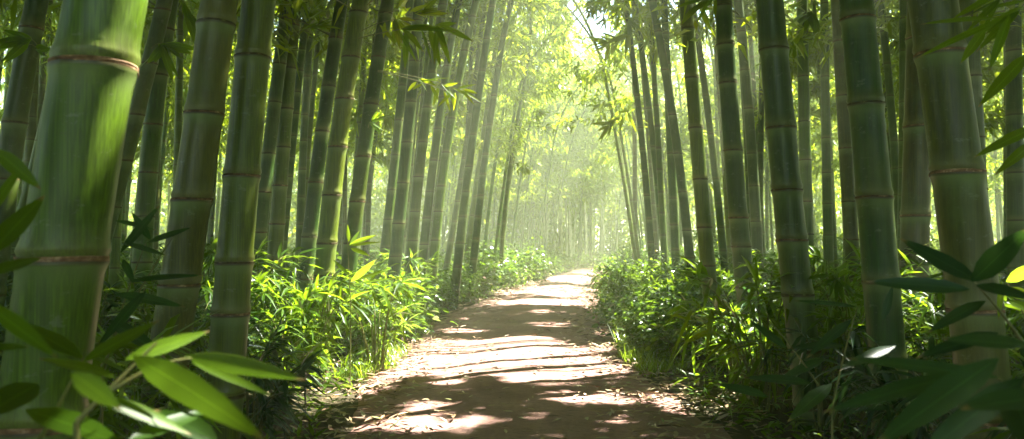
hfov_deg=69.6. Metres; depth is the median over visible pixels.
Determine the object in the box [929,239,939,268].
young bamboo plant
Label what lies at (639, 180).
bamboo
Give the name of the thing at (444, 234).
bamboo
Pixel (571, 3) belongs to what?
sky
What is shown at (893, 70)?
bamboo
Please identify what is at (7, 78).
bamboo
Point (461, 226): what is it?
bamboo
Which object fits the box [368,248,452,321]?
young bamboo plant
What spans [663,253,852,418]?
young bamboo plant
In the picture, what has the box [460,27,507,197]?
bamboo
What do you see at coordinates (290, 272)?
leafy shrub
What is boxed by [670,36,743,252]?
bamboo
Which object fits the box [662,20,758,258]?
bamboo
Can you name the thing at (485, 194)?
bamboo
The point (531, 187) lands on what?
bamboo
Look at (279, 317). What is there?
young bamboo plant
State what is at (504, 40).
bamboo
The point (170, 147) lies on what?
bamboo
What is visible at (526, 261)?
leafy shrub
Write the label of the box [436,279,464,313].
leafy shrub
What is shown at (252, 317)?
leafy shrub
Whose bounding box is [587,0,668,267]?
bamboo
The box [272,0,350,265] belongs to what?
bamboo
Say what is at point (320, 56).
bamboo
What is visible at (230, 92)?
bamboo
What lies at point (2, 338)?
young bamboo plant
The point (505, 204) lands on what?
bamboo
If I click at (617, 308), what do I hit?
leafy shrub
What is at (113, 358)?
young bamboo plant
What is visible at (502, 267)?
leafy shrub
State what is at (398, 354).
grass tuft
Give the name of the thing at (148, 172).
bamboo
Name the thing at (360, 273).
young bamboo plant
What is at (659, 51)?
bamboo
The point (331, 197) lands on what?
bamboo
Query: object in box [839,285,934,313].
young bamboo plant
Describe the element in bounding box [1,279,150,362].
young bamboo plant
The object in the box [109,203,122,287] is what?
bamboo
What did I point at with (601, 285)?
leafy shrub
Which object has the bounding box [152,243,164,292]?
young bamboo plant
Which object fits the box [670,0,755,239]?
bamboo
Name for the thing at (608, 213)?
bamboo
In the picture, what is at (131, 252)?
bamboo
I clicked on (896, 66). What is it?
bamboo
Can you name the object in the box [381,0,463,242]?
bamboo
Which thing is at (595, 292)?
leafy shrub
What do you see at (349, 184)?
bamboo
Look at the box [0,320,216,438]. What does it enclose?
young bamboo plant
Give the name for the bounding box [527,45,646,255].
bamboo
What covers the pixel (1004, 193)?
bamboo
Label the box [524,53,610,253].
bamboo
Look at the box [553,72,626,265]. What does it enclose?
bamboo
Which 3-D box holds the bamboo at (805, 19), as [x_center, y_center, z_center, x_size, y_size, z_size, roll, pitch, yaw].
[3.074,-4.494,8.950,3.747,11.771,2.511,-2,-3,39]
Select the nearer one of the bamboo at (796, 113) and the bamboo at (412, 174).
the bamboo at (796, 113)
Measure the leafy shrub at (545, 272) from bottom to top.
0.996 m
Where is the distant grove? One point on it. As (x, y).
(378, 207)
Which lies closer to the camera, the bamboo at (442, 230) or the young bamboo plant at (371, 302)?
the young bamboo plant at (371, 302)
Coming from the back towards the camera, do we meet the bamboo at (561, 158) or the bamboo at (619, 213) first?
the bamboo at (619, 213)
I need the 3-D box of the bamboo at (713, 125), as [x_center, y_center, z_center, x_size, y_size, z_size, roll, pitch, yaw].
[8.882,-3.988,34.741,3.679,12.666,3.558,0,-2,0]
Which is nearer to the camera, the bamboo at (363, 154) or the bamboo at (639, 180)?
the bamboo at (363, 154)
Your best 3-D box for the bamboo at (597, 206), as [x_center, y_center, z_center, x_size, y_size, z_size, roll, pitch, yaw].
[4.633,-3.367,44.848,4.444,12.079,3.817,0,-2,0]
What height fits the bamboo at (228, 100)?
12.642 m
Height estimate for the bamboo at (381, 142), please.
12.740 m
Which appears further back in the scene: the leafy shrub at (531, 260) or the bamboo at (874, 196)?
the leafy shrub at (531, 260)
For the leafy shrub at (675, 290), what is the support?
on the ground at (746, 433)
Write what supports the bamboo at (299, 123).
on the ground at (746, 433)
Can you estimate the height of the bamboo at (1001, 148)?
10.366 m
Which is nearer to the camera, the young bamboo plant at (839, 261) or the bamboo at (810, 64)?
the bamboo at (810, 64)
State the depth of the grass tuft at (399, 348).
7.23 m
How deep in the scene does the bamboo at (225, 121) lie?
16.68 m
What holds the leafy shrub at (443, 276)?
on the ground at (746, 433)
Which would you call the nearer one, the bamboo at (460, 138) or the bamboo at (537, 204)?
the bamboo at (460, 138)
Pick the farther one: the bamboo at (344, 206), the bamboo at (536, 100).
the bamboo at (536, 100)
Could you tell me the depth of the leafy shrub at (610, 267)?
16.68 m
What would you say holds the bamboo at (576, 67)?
on the ground at (746, 433)
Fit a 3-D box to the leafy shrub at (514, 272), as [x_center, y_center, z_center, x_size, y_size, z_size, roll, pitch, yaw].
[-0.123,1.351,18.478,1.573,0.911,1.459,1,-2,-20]
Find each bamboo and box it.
[0,0,49,333]
[0,0,56,85]
[0,0,56,285]
[0,0,57,127]
[0,0,58,77]
[0,0,62,292]
[0,0,147,438]
[0,0,196,242]
[0,2,196,87]
[0,7,55,31]
[0,13,57,107]
[0,18,16,130]
[0,48,10,129]
[5,0,60,188]
[18,5,150,46]
[22,53,39,185]
[103,254,109,304]
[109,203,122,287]
[119,0,155,285]
[125,17,187,239]
[128,0,156,280]
[131,0,304,291]
[131,132,171,192]
[132,1,188,102]
[132,127,172,226]
[132,160,172,250]
[133,0,198,218]
[134,33,267,191]
[134,41,233,188]
[136,0,237,438]
[138,0,233,147]
[141,0,190,266]
[148,0,198,185]
[149,1,277,274]
[171,74,269,244]
[173,0,235,295]
[179,0,340,341]
[195,11,278,141]
[205,0,275,438]
[218,18,274,158]
[220,16,277,143]
[222,6,278,127]
[228,6,323,271]
[234,6,301,42]
[236,0,395,291]
[237,0,368,337]
[237,0,473,363]
[264,40,310,171]
[265,0,334,131]
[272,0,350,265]
[277,1,364,104]
[281,0,411,275]
[291,0,327,207]
[291,69,338,217]
[296,8,402,154]
[297,0,402,267]
[297,71,331,172]
[298,0,380,259]
[300,0,347,204]
[307,0,481,355]
[310,0,447,256]
[311,4,392,160]
[312,6,434,256]
[313,0,442,264]
[323,3,400,172]
[325,161,352,206]
[347,76,390,203]
[347,140,383,237]
[356,0,454,176]
[366,0,469,269]
[376,63,459,188]
[378,0,438,281]
[379,16,450,214]
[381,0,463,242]
[382,74,437,181]
[386,0,423,299]
[386,0,533,270]
[387,2,447,268]
[397,1,506,169]
[398,0,479,309]
[403,0,447,294]
[415,75,458,251]
[416,0,474,303]
[421,16,497,236]
[422,143,458,206]
[425,77,490,248]
[429,0,548,275]
[430,0,533,269]
[434,58,486,255]
[438,0,583,254]
[443,49,506,220]
[448,0,496,309]
[454,51,526,169]
[455,1,538,269]
[455,120,509,218]
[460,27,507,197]
[465,6,599,245]
[468,0,533,296]
[470,51,541,251]
[477,3,585,263]
[477,133,526,249]
[480,0,612,264]
[482,1,566,256]
[485,23,624,249]
[487,0,571,285]
[487,83,541,239]
[490,83,542,251]
[495,0,556,242]
[496,50,585,249]
[497,135,539,246]
[500,2,611,250]
[500,69,578,255]
[505,2,666,199]
[521,55,588,251]
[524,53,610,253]
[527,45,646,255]
[528,132,567,251]
[529,80,576,214]
[532,16,665,251]
[537,112,588,253]
[538,28,646,241]
[538,64,624,249]
[541,0,640,261]
[542,106,593,251]
[547,24,627,264]
[549,0,692,189]
[549,99,576,250]
[552,5,666,252]
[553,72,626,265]
[554,0,685,269]
[555,80,610,260]
[558,60,615,263]
[562,55,598,259]
[562,74,614,258]
[572,0,719,262]
[573,74,629,250]
[576,0,674,272]
[577,0,733,291]
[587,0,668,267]
[587,78,647,250]
[588,137,640,252]
[592,87,628,252]
[593,81,631,252]
[598,2,690,264]
[601,0,680,271]
[610,162,643,248]
[617,60,719,251]
[618,44,708,256]
[619,55,694,252]
[620,48,712,248]
[624,67,694,212]
[627,0,708,279]
[628,82,693,200]
[629,0,716,314]
[630,73,693,245]
[637,78,743,256]
[638,5,758,271]
[640,0,753,287]
[640,57,693,213]
[648,26,721,195]
[653,0,804,357]
[656,3,714,254]
[659,0,804,287]
[660,17,723,199]
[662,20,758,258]
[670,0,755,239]
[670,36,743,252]
[674,0,743,172]
[676,21,721,170]
[701,42,769,188]
[708,0,836,129]
[708,5,816,253]
[709,3,797,239]
[712,5,810,284]
[713,80,798,258]
[732,0,763,238]
[734,1,839,182]
[736,6,820,175]
[737,5,820,183]
[747,0,898,278]
[749,0,829,85]
[752,0,834,293]
[754,7,833,252]
[755,0,827,429]
[757,39,839,176]
[764,3,837,267]
[786,0,839,236]
[786,0,861,291]
[788,0,900,311]
[789,0,840,221]
[790,0,888,263]
[793,94,837,250]
[809,0,898,238]
[809,12,898,142]
[812,27,840,197]
[816,116,840,210]
[817,0,898,65]
[830,0,898,181]
[839,0,909,438]
[873,1,1023,137]
[874,0,906,257]
[874,0,978,16]
[879,1,898,75]
[880,11,898,134]
[881,28,1004,279]
[897,2,1023,134]
[899,5,931,377]
[907,0,1014,438]
[931,91,1001,198]
[942,0,1023,191]
[978,0,1023,337]
[982,54,1002,110]
[983,15,1023,96]
[983,96,1023,174]
[984,28,1023,141]
[984,44,1023,195]
[984,93,1002,238]
[985,53,1023,196]
[986,9,1023,237]
[986,64,1023,241]
[987,97,1002,208]
[993,64,1023,78]
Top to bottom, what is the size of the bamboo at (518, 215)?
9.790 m
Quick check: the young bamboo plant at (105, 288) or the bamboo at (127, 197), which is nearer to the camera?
the young bamboo plant at (105, 288)
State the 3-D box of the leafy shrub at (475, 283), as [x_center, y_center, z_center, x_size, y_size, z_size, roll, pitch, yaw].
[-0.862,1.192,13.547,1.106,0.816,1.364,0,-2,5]
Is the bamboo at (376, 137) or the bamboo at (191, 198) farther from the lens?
the bamboo at (376, 137)
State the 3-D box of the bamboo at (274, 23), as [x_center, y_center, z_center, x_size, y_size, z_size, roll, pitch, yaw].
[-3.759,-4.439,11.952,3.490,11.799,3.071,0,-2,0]
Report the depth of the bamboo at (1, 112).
16.00 m
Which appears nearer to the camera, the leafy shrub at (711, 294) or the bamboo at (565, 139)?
the leafy shrub at (711, 294)
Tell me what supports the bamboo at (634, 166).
on the ground at (746, 433)
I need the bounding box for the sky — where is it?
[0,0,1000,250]
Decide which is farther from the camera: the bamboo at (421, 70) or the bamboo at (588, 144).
the bamboo at (588, 144)
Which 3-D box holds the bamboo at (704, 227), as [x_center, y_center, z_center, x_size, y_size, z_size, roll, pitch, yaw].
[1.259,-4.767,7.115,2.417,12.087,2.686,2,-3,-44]
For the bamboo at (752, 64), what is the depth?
15.03 m
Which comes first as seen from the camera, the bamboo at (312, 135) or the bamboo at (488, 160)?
the bamboo at (312, 135)
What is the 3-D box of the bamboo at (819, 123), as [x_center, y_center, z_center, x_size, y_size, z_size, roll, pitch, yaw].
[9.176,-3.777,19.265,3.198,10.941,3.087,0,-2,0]
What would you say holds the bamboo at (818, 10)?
on the ground at (746, 433)
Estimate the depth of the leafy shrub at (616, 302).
9.97 m
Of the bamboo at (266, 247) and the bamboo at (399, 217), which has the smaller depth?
the bamboo at (399, 217)
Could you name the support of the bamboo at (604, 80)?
on the ground at (746, 433)
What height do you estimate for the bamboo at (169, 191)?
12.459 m
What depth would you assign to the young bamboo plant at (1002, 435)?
2.41 m
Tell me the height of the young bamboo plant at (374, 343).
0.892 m
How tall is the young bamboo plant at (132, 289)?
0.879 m
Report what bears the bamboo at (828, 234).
on the ground at (746, 433)
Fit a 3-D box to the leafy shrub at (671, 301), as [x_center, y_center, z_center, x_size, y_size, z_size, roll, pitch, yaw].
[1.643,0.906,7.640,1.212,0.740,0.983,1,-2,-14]
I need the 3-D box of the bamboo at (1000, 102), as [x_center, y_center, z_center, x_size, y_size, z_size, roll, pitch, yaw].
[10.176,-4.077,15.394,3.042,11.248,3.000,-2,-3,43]
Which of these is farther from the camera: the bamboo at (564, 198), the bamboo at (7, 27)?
the bamboo at (564, 198)
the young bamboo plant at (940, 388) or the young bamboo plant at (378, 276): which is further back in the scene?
the young bamboo plant at (378, 276)
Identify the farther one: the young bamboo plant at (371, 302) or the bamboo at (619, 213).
the bamboo at (619, 213)
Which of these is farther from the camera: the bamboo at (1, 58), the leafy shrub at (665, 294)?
the bamboo at (1, 58)
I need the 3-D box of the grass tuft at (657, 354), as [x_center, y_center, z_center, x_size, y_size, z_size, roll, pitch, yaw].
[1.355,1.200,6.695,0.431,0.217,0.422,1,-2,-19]
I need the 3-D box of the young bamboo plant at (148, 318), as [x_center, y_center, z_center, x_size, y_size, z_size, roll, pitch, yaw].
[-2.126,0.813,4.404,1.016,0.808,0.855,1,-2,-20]
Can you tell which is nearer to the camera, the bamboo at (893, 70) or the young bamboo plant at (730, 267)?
the young bamboo plant at (730, 267)
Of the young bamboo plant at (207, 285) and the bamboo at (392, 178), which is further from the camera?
the bamboo at (392, 178)
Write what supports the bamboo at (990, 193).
on the ground at (746, 433)
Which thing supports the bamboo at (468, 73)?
on the ground at (746, 433)
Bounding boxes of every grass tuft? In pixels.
[331,353,377,382]
[345,352,387,376]
[355,347,397,360]
[371,351,399,368]
[385,339,412,353]
[389,346,409,359]
[405,330,422,338]
[414,318,434,332]
[419,306,440,320]
[424,299,444,315]
[610,321,670,348]
[614,343,645,357]
[619,344,658,365]
[632,353,672,377]
[640,342,681,364]
[659,351,695,372]
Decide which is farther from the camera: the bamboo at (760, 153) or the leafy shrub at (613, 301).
the bamboo at (760, 153)
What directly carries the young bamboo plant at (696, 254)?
on the ground at (746, 433)
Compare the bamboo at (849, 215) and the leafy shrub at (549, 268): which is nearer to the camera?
the bamboo at (849, 215)
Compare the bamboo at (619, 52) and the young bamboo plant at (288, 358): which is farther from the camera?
the bamboo at (619, 52)
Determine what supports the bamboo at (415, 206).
on the ground at (746, 433)
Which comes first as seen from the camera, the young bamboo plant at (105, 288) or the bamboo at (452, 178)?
the young bamboo plant at (105, 288)
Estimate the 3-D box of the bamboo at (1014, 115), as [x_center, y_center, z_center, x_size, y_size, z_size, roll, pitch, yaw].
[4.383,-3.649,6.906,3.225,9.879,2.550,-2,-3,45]
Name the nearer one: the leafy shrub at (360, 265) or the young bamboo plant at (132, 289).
the young bamboo plant at (132, 289)
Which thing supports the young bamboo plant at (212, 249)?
on the ground at (746, 433)
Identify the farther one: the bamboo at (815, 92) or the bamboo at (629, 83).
the bamboo at (629, 83)
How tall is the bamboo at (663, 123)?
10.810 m
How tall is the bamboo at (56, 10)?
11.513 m
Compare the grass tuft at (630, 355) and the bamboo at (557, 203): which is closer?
the grass tuft at (630, 355)
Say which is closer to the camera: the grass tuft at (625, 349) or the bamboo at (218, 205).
the grass tuft at (625, 349)
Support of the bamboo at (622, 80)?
on the ground at (746, 433)
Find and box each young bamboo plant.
[0,149,56,357]
[0,312,227,438]
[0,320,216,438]
[0,325,5,365]
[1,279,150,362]
[4,271,105,308]
[38,331,304,438]
[90,333,206,438]
[97,269,208,328]
[97,270,197,383]
[98,205,201,424]
[102,302,209,384]
[103,278,209,324]
[105,372,222,438]
[120,232,154,275]
[124,244,163,272]
[150,294,270,378]
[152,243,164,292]
[189,310,327,438]
[198,236,322,351]
[200,263,214,301]
[202,276,213,305]
[248,321,340,406]
[249,308,335,384]
[250,267,396,381]
[250,271,371,368]
[250,275,339,353]
[263,252,315,282]
[287,247,294,264]
[310,276,399,356]
[311,273,426,373]
[314,254,361,270]
[334,224,405,394]
[335,263,410,301]
[357,251,378,270]
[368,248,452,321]
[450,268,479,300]
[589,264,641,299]
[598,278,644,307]
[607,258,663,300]
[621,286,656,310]
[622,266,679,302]
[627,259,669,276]
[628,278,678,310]
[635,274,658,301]
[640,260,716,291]
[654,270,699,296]
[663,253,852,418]
[670,305,788,384]
[678,268,733,302]
[680,245,718,266]
[685,283,783,372]
[692,229,725,266]
[700,307,788,387]
[715,249,780,289]
[715,258,771,281]
[717,268,780,305]
[718,287,895,438]
[724,298,945,435]
[750,285,840,335]
[758,270,780,300]
[763,257,944,413]
[766,249,778,281]
[773,239,941,369]
[803,328,951,438]
[814,232,842,265]
[815,253,843,280]
[823,334,1023,438]
[826,273,1012,356]
[828,298,866,349]
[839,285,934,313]
[852,287,1023,423]
[865,229,1023,357]
[871,335,1023,438]
[905,293,1021,367]
[917,6,1023,175]
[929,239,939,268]
[970,374,1023,438]
[997,266,1023,319]
[998,268,1006,279]
[999,269,1006,284]
[1003,282,1023,378]
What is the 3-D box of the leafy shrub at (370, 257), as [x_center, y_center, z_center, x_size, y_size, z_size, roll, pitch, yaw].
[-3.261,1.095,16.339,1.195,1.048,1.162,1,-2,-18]
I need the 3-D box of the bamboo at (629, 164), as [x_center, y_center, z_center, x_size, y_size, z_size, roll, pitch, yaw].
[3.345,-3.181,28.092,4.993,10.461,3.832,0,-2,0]
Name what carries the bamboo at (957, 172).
on the ground at (746, 433)
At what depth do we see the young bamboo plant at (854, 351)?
3.92 m
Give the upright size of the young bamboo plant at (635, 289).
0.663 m
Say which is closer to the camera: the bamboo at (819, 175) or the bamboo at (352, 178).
the bamboo at (819, 175)
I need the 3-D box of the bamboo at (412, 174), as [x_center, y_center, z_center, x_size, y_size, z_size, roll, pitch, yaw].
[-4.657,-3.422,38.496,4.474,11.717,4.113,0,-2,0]
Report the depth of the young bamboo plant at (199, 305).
5.62 m
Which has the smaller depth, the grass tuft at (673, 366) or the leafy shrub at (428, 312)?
the grass tuft at (673, 366)
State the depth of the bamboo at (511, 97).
16.53 m
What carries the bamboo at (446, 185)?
on the ground at (746, 433)
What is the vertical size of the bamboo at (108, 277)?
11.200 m
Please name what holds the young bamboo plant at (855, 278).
on the ground at (746, 433)
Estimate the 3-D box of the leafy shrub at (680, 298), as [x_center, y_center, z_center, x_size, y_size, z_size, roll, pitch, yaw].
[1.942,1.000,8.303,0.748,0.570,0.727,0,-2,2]
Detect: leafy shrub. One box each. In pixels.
[197,273,274,349]
[282,251,338,288]
[283,255,341,285]
[330,289,397,359]
[335,251,386,290]
[339,267,429,342]
[355,261,457,342]
[357,245,379,269]
[415,268,452,312]
[417,247,453,272]
[426,265,471,302]
[427,264,451,291]
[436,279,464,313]
[445,263,495,303]
[449,252,506,291]
[450,239,510,283]
[461,260,502,296]
[477,253,504,278]
[479,239,517,264]
[484,255,518,283]
[488,255,538,288]
[492,235,556,283]
[511,265,534,283]
[516,245,544,275]
[529,255,553,279]
[537,257,556,276]
[545,252,561,267]
[545,253,563,271]
[547,247,567,261]
[580,254,634,287]
[583,289,636,324]
[585,258,642,304]
[589,286,678,339]
[591,276,620,299]
[595,249,632,271]
[600,305,674,352]
[605,295,651,329]
[615,237,647,267]
[617,300,719,360]
[618,273,702,338]
[630,278,681,320]
[631,248,685,292]
[651,282,702,303]
[657,284,702,324]
[669,293,737,343]
[697,274,735,306]
[721,273,779,327]
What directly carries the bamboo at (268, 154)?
on the ground at (746, 433)
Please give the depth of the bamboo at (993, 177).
20.88 m
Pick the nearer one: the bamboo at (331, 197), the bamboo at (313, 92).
the bamboo at (331, 197)
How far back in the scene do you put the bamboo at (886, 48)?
11.54 m
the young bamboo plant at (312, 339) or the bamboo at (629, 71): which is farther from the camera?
the bamboo at (629, 71)
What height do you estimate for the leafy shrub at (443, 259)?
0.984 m
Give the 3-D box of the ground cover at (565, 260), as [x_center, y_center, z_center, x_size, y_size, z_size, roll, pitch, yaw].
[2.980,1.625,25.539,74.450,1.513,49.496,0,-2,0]
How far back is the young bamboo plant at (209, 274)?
10.39 m
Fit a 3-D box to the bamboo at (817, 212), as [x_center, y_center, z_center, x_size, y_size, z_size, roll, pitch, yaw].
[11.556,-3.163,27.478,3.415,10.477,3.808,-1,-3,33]
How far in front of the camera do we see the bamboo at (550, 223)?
45.87 m
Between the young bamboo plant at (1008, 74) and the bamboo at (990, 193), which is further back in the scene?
the bamboo at (990, 193)
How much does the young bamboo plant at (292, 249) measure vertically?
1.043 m
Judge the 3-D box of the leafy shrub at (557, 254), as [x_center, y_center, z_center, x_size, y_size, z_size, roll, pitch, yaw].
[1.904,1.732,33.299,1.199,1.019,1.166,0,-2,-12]
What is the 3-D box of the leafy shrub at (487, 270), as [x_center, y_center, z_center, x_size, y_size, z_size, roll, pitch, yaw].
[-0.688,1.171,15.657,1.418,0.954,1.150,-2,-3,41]
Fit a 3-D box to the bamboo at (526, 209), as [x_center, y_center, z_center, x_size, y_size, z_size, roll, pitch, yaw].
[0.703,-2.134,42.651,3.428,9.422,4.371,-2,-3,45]
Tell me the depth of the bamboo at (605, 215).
48.80 m
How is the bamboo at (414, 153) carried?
on the ground at (746, 433)
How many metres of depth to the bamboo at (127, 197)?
18.52 m
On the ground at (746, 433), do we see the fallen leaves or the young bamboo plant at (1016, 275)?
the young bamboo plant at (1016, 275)
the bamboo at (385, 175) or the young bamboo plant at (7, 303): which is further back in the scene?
the bamboo at (385, 175)
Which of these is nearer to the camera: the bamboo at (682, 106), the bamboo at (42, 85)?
the bamboo at (42, 85)
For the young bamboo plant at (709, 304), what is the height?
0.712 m
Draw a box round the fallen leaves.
[245,280,823,438]
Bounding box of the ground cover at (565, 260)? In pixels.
[12,246,1023,438]
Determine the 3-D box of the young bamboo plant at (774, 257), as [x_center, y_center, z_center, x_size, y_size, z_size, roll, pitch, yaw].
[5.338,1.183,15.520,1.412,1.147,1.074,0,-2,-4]
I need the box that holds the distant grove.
[0,5,1002,262]
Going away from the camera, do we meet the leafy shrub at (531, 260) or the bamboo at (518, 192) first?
the leafy shrub at (531, 260)
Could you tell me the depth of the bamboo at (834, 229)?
12.92 m
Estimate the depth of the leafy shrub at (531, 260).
22.88 m
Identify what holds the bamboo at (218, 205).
on the ground at (746, 433)
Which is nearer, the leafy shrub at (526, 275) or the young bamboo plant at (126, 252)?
the young bamboo plant at (126, 252)
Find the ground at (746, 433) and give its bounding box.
[97,261,1019,438]
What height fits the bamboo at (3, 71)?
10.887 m
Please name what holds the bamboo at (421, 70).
on the ground at (746, 433)
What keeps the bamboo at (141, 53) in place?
on the ground at (746, 433)
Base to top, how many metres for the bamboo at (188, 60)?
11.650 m
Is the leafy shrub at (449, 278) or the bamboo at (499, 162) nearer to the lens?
the leafy shrub at (449, 278)
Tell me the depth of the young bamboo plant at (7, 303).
5.45 m
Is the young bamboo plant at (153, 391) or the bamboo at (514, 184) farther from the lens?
the bamboo at (514, 184)
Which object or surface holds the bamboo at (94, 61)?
on the ground at (746, 433)
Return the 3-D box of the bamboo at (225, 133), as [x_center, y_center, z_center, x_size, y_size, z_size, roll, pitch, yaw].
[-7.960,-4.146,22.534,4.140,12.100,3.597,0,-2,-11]
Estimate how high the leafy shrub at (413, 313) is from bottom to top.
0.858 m
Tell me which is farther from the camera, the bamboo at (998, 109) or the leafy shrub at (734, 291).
the bamboo at (998, 109)
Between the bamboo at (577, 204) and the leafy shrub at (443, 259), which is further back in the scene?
the bamboo at (577, 204)
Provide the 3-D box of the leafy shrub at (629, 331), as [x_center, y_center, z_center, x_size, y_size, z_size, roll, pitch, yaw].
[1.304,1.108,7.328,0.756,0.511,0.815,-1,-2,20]
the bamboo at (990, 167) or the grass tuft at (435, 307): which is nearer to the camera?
the grass tuft at (435, 307)
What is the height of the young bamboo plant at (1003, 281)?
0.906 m
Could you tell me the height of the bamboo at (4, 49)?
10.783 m
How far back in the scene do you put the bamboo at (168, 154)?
19.69 m
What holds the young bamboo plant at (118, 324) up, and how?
on the ground at (746, 433)
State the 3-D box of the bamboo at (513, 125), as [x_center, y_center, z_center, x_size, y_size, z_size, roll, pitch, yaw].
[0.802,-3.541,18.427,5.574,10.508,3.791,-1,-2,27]
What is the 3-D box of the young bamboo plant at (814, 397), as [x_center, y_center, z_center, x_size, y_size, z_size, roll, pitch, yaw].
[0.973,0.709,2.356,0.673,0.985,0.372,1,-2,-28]
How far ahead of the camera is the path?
5.61 m
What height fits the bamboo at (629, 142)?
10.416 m
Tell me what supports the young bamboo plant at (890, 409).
on the ground at (746, 433)
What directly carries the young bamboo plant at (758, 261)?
on the ground at (746, 433)
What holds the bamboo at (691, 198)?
on the ground at (746, 433)
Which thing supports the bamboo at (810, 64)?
on the ground at (746, 433)
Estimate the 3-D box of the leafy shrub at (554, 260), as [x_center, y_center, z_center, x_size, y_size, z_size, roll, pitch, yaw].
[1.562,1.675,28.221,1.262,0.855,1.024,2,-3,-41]
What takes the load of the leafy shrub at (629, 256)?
on the ground at (746, 433)
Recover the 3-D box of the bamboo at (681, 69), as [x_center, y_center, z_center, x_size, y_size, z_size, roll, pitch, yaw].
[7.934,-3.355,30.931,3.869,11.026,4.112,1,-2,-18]
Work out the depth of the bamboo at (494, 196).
35.44 m
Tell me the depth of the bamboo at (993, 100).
16.42 m
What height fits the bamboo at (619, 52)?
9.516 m
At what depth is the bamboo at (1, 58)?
14.73 m
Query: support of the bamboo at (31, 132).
on the ground at (746, 433)
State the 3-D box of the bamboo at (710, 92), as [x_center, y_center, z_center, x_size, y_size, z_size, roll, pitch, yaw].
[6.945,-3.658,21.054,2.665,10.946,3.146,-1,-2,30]
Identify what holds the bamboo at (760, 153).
on the ground at (746, 433)
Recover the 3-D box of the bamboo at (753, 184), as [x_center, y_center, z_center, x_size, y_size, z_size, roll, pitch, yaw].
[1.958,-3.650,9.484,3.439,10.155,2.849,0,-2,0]
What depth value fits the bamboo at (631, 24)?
13.79 m
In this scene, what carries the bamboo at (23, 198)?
on the ground at (746, 433)
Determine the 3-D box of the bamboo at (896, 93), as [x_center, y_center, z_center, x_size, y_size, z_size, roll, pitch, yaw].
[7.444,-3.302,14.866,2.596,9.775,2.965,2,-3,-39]
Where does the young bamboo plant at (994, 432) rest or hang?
on the ground at (746, 433)
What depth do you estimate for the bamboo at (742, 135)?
24.07 m
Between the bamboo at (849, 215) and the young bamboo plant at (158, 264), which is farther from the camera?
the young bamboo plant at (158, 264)
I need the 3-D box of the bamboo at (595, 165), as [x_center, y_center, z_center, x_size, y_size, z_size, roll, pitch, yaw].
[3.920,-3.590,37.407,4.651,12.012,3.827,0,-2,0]
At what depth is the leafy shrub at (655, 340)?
6.48 m
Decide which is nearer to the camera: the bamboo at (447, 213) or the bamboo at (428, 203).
the bamboo at (428, 203)
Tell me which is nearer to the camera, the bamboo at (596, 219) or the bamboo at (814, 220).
the bamboo at (814, 220)
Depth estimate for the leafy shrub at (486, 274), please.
15.18 m
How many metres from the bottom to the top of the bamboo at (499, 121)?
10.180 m
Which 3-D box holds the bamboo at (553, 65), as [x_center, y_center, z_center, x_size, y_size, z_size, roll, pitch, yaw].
[1.163,-3.069,24.656,5.428,9.940,2.854,0,-2,12]
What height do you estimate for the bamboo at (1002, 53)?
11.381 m
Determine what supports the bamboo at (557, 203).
on the ground at (746, 433)
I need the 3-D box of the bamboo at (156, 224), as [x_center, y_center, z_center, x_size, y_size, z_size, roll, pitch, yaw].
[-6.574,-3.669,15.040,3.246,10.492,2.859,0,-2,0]
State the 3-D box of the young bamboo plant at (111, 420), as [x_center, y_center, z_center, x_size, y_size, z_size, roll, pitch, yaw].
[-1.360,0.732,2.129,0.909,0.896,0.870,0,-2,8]
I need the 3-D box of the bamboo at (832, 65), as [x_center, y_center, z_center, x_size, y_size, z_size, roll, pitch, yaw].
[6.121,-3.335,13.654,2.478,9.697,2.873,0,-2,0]
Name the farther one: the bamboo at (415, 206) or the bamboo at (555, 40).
the bamboo at (555, 40)
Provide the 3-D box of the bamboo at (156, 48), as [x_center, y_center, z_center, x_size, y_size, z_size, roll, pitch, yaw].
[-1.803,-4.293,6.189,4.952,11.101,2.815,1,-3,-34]
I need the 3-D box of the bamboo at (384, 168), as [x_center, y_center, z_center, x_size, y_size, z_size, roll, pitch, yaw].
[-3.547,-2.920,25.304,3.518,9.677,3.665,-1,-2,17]
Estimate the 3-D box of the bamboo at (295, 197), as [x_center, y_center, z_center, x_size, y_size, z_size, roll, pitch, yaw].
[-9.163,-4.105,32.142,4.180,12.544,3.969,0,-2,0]
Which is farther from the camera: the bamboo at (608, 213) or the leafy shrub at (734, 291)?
the bamboo at (608, 213)
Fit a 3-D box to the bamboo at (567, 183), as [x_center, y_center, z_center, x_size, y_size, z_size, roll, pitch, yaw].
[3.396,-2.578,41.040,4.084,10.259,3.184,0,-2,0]
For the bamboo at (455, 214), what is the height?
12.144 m
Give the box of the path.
[344,266,731,438]
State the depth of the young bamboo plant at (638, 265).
14.37 m
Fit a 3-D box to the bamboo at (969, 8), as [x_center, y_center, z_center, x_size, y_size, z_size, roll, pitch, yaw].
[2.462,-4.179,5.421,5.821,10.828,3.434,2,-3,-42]
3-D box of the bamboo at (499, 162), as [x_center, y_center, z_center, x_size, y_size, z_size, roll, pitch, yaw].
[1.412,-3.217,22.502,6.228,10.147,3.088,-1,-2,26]

